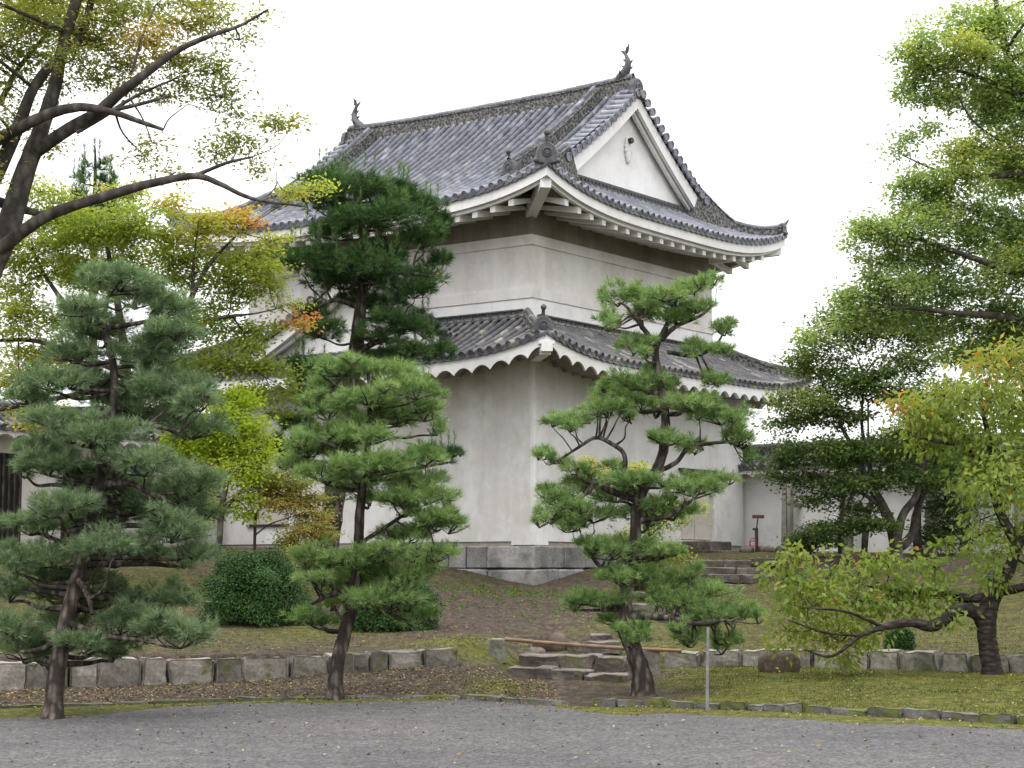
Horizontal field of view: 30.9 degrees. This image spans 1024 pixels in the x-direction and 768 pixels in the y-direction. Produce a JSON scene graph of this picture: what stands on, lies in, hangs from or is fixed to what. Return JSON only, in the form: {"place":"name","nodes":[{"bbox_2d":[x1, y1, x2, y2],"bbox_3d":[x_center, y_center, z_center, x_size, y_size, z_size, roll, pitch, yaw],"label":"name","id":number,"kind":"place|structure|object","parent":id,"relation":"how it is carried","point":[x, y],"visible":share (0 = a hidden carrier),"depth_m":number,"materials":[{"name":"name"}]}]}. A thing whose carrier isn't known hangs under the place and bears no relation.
{"place":"outdoors","nodes":[
{"label":"outdoors","id":0,"kind":"place"},
{"bbox_2d":[0,699,1023,767],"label":"gravel","id":1,"kind":"structure","parent":0,"point":[64,745],"depth_m":17.68,"materials":[{"name":"grey gravel"}]},
{"bbox_2d":[4,697,1018,727],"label":"fallen leaves","id":2,"kind":"object","parent":1,"relation":"on","point":[532,703],"visible":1,"depth_m":21.67,"materials":[{"name":"brown plant"}]},
{"bbox_2d":[0,698,1023,729],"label":"moss strip","id":3,"kind":"object","parent":1,"relation":"on","point":[32,712],"visible":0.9,"depth_m":21.06,"materials":[{"name":"green plant"}]},
{"bbox_2d":[0,255,239,719],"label":"pine tree","id":4,"kind":"object","parent":3,"relation":"on","point":[172,509],"visible":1,"depth_m":20.91,"materials":[{"name":"green plant"}]},
{"bbox_2d":[4,698,1023,767],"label":"fallen leaves","id":5,"kind":"object","parent":1,"relation":"on","point":[986,766],"visible":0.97,"depth_m":18.06,"materials":[{"name":"brown plant"}]},
{"bbox_2d":[0,547,1023,719],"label":"ground","id":6,"kind":"structure","parent":0,"point":[512,627],"depth_m":28.43,"materials":[{"name":"green plant"}]},
{"bbox_2d":[45,134,137,457],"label":"pine tree","id":7,"kind":"object","parent":6,"relation":"on","point":[81,174],"visible":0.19,"depth_m":43.58,"materials":[{"name":"green plant"}]},
{"bbox_2d":[0,400,208,547],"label":"plaster wall","id":8,"kind":"structure","parent":6,"relation":"on","point":[15,488],"depth_m":45.14,"materials":[{"name":"paint"}]},
{"bbox_2d":[0,453,21,542],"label":"timber door","id":9,"kind":"structure","parent":8,"relation":"in","point":[6,454],"depth_m":44.94,"materials":[{"name":"brown wood"}]},
{"bbox_2d":[61,461,85,540],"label":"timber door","id":10,"kind":"structure","parent":8,"relation":"in","point":[67,535],"depth_m":46.43,"materials":[{"name":"brown wood"}]},
{"bbox_2d":[0,0,316,278],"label":"zelkova tree","id":11,"kind":"object","parent":6,"relation":"on","point":[73,34],"visible":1,"depth_m":33.60,"materials":[{"name":"green plant"}]},
{"bbox_2d":[0,171,349,580],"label":"maple tree","id":12,"kind":"object","parent":6,"relation":"on","point":[120,235],"visible":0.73,"depth_m":38.16,"materials":[{"name":"green plant"}]},
{"bbox_2d":[145,376,289,578],"bbox_3d":[-5.782,2.018,36.292,2.388,4.251,3.085,4,-7,-35],"label":"maple tree","id":13,"kind":"object","parent":6,"relation":"on","point":[241,446],"visible":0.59,"depth_m":35.94,"materials":[{"name":"green plant"}]},
{"bbox_2d":[0,648,457,689],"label":"retaining wall","id":14,"kind":"structure","parent":6,"relation":"on","point":[18,675],"depth_m":25.01,"materials":[{"name":"stone"}]},
{"bbox_2d":[193,544,316,627],"bbox_3d":[-4.317,3.426,31.302,2.079,1.450,1.885,0,-6,0],"label":"azalea shrub","id":15,"kind":"object","parent":6,"relation":"on","point":[233,579],"visible":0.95,"depth_m":30.83,"materials":[{"name":"green plant"}]},
{"bbox_2d":[1,663,549,702],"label":"moss grass","id":16,"kind":"structure","parent":6,"relation":"on","point":[356,686],"depth_m":24.47,"materials":[{"name":"green plant"}]},
{"bbox_2d":[0,664,560,704],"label":"fallen leaves","id":17,"kind":"object","parent":6,"relation":"on","point":[228,691],"visible":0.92,"depth_m":24.17,"materials":[{"name":"plant"}]},
{"bbox_2d":[0,693,568,708],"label":"kerb","id":18,"kind":"structure","parent":6,"relation":"on","point":[536,701],"depth_m":22.81,"materials":[{"name":"stone"}]},
{"bbox_2d":[239,468,349,558],"bbox_3d":[-4.238,2.855,36.165,2.236,2.494,1.579,0,-6,0],"label":"maple tree","id":19,"kind":"object","parent":6,"relation":"on","point":[292,501],"visible":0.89,"depth_m":36.06,"materials":[{"name":"yellow plant"}]},
{"bbox_2d":[273,538,345,607],"bbox_3d":[-3.456,3.435,32.865,1.674,1.414,1.249,0,-6,0],"label":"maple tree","id":20,"kind":"object","parent":6,"relation":"on","point":[326,590],"visible":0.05,"depth_m":32.95,"materials":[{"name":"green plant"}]},
{"bbox_2d":[255,145,466,552],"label":"pine tree","id":21,"kind":"object","parent":6,"relation":"on","point":[402,202],"visible":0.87,"depth_m":40.60,"materials":[{"name":"green plant"}]},
{"bbox_2d":[268,344,471,699],"bbox_3d":[-1.817,1.817,23.601,2.701,4.580,1.968,0,-6,0],"label":"pine tree","id":22,"kind":"object","parent":6,"relation":"on","point":[365,432],"visible":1,"depth_m":23.41,"materials":[{"name":"green plant"}]},
{"bbox_2d":[341,575,445,632],"bbox_3d":[-1.972,3.545,30.299,1.681,1.157,1.607,3,-7,-27],"label":"azalea shrub","id":23,"kind":"object","parent":6,"relation":"on","point":[363,620],"visible":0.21,"depth_m":29.83,"materials":[{"name":"green plant"}]},
{"bbox_2d":[141,43,813,584],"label":"corner turret","id":24,"kind":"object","parent":6,"relation":"on","point":[565,203],"visible":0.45,"depth_m":47.30,"materials":[{"name":"paint"}]},
{"bbox_2d":[282,276,299,304],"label":"window","id":25,"kind":"structure","parent":24,"relation":"in","point":[295,287],"depth_m":50.41,"materials":[{"name":"white paint"}]},
{"bbox_2d":[678,468,737,552],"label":"door","id":26,"kind":"structure","parent":24,"relation":"in","point":[701,530],"depth_m":49.97,"materials":[{"name":"paint"}]},
{"bbox_2d":[488,638,506,662],"bbox_3d":[-0.214,3.978,27.638,0.273,0.367,0.249,1,-6,-6],"label":"stone post","id":27,"kind":"object","parent":6,"relation":"on","point":[497,648],"visible":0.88,"depth_m":27.52,"materials":[{"name":"grey stone"}]},
{"bbox_2d":[0,567,1022,654],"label":"fallen leaves","id":28,"kind":"object","parent":6,"relation":"on","point":[529,618],"visible":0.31,"depth_m":30.87,"materials":[{"name":"brown plant"}]},
{"bbox_2d":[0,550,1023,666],"bbox_3d":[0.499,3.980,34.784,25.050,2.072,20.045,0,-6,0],"label":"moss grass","id":29,"kind":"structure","parent":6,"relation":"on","point":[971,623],"depth_m":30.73,"materials":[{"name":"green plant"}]},
{"bbox_2d":[296,579,772,621],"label":"weeds","id":30,"kind":"object","parent":6,"relation":"on","point":[509,594],"visible":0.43,"depth_m":38.77,"materials":[{"name":"green plant"}]},
{"bbox_2d":[529,646,545,653],"bbox_3d":[0.369,4.113,28.336,0.256,0.201,0.267,3,-6,-24],"label":"boulder","id":31,"kind":"object","parent":6,"relation":"on","point":[536,650],"visible":0.59,"depth_m":28.24,"materials":[{"name":"stone"}]},
{"bbox_2d":[533,630,566,650],"bbox_3d":[0.634,4.068,29.030,0.523,0.429,0.503,3,-6,-23],"label":"boulder","id":32,"kind":"object","parent":6,"relation":"on","point":[550,635],"visible":0.6,"depth_m":28.83,"materials":[{"name":"brown stone"}]},
{"bbox_2d":[508,633,630,682],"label":"stone steps","id":33,"kind":"structure","parent":6,"relation":"on","point":[564,666],"depth_m":27.54,"materials":[{"name":"grey stone"}]},
{"bbox_2d":[632,603,661,611],"bbox_3d":[2.508,4.265,35.248,0.668,0.203,0.538,0,-6,0],"label":"stepping stone","id":34,"kind":"object","parent":6,"relation":"on","point":[640,605],"visible":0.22,"depth_m":35.00,"materials":[{"name":"grey stone"}]},
{"bbox_2d":[528,268,770,696],"bbox_3d":[1.757,1.212,23.998,3.173,5.690,1.858,0,-6,0],"label":"pine tree","id":35,"kind":"object","parent":6,"relation":"on","point":[630,573],"visible":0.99,"depth_m":23.90,"materials":[{"name":"green plant"}]},
{"bbox_2d":[643,650,659,674],"bbox_3d":[2.035,4.144,27.322,0.273,0.480,0.260,1,-6,-6],"label":"stone post","id":36,"kind":"object","parent":6,"relation":"on","point":[653,658],"visible":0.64,"depth_m":27.21,"materials":[{"name":"grey stone"}]},
{"bbox_2d":[505,637,681,652],"bbox_3d":[1.190,3.849,27.326,2.612,0.222,0.059,-1,-6,5],"label":"bamboo rail","id":37,"kind":"object","parent":36,"relation":"on","point":[586,645],"visible":0.93,"depth_m":27.32,"materials":[{"name":"wood"}]},
{"bbox_2d":[706,627,708,711],"bbox_3d":[2.249,3.330,21.269,0.041,1.068,0.237,-1,-6,12],"label":"support pole","id":38,"kind":"object","parent":6,"relation":"on","point":[707,671],"visible":0.71,"depth_m":21.22,"materials":[{"name":"grey wood"}]},
{"bbox_2d":[685,557,807,584],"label":"stone steps","id":39,"kind":"structure","parent":6,"relation":"on","point":[744,572],"depth_m":44.38,"materials":[{"name":"grey stone"}]},
{"bbox_2d":[739,546,753,552],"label":"edge stone","id":40,"kind":"object","parent":6,"relation":"on","point":[746,549],"visible":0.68,"depth_m":48.67,"materials":[{"name":"grey stone"}]},
{"bbox_2d":[749,515,763,551],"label":"hose post","id":41,"kind":"object","parent":6,"relation":"on","point":[756,533],"visible":1,"depth_m":48.81,"materials":[{"name":"metal"}]},
{"bbox_2d":[758,545,765,551],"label":"edge stone","id":42,"kind":"object","parent":6,"relation":"on","point":[761,548],"visible":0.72,"depth_m":48.88,"materials":[{"name":"grey stone"}]},
{"bbox_2d":[763,545,774,551],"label":"edge stone","id":43,"kind":"object","parent":6,"relation":"on","point":[768,548],"visible":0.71,"depth_m":48.67,"materials":[{"name":"grey stone"}]},
{"bbox_2d":[758,650,800,672],"bbox_3d":[3.737,3.978,26.048,0.554,0.486,0.408,2,-6,-20],"label":"boulder","id":44,"kind":"object","parent":6,"relation":"on","point":[766,664],"visible":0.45,"depth_m":25.91,"materials":[{"name":"grey stone"}]},
{"bbox_2d":[775,545,784,551],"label":"edge stone","id":45,"kind":"object","parent":6,"relation":"on","point":[781,549],"visible":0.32,"depth_m":48.85,"materials":[{"name":"grey stone"}]},
{"bbox_2d":[785,466,787,545],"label":"drain rod","id":46,"kind":"object","parent":6,"relation":"on","point":[786,509],"visible":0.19,"depth_m":50.10,"materials":[{"name":"metal"}]},
{"bbox_2d":[570,664,1023,715],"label":"moss grass","id":47,"kind":"structure","parent":6,"relation":"on","point":[1007,707],"depth_m":23.55,"materials":[{"name":"green plant"}]},
{"bbox_2d":[591,697,1023,724],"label":"kerb","id":48,"kind":"structure","parent":6,"relation":"on","point":[917,713],"depth_m":20.84,"materials":[{"name":"stone"}]},
{"bbox_2d":[775,512,864,556],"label":"shrub","id":49,"kind":"object","parent":6,"relation":"on","point":[807,543],"visible":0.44,"depth_m":46.10,"materials":[{"name":"green plant"}]},
{"bbox_2d":[661,665,1023,710],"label":"fallen leaves","id":50,"kind":"object","parent":6,"relation":"on","point":[846,683],"visible":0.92,"depth_m":23.66,"materials":[{"name":"plant"}]},
{"bbox_2d":[664,648,1023,672],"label":"retaining wall","id":51,"kind":"structure","parent":6,"relation":"on","point":[928,660],"depth_m":26.73,"materials":[{"name":"stone"}]},
{"bbox_2d":[732,299,988,561],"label":"maple tree","id":52,"kind":"object","parent":6,"relation":"on","point":[858,384],"visible":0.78,"depth_m":43.93,"materials":[{"name":"green plant"}]},
{"bbox_2d":[738,432,1023,553],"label":"plaster wall","id":53,"kind":"structure","parent":6,"relation":"on","point":[759,498],"depth_m":51.21,"materials":[{"name":"paint"}]},
{"bbox_2d":[751,325,1023,674],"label":"cherry tree","id":54,"kind":"object","parent":6,"relation":"on","point":[991,469],"visible":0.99,"depth_m":25.38,"materials":[{"name":"green plant"}]},
{"bbox_2d":[882,627,916,650],"bbox_3d":[5.716,3.782,27.353,0.521,0.466,0.514,4,-7,-33],"label":"box shrub","id":55,"kind":"object","parent":6,"relation":"on","point":[904,642],"visible":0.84,"depth_m":27.22,"materials":[{"name":"green plant"}]},
{"bbox_2d":[805,397,997,556],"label":"evergreen tree","id":56,"kind":"object","parent":6,"relation":"on","point":[942,529],"visible":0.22,"depth_m":46.34,"materials":[{"name":"green plant"}]},
{"bbox_2d":[782,0,1023,383],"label":"camphor tree","id":57,"kind":"object","parent":6,"relation":"on","point":[996,97],"visible":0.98,"depth_m":37.35,"materials":[{"name":"green plant"}]},
{"bbox_2d":[0,0,1023,444],"label":"sky","id":58,"kind":"structure","parent":0,"point":[773,107],"materials":[{"name":"white"}]},
{"bbox_2d":[561,452,723,593],"bbox_3d":[2.560,2.908,36.451,3.244,3.119,1.470,0,-6,0],"label":"maple tree","id":59,"kind":"object","parent":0,"point":[662,523],"visible":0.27,"depth_m":36.38,"materials":[{"name":"yellow plant"}]}
]}

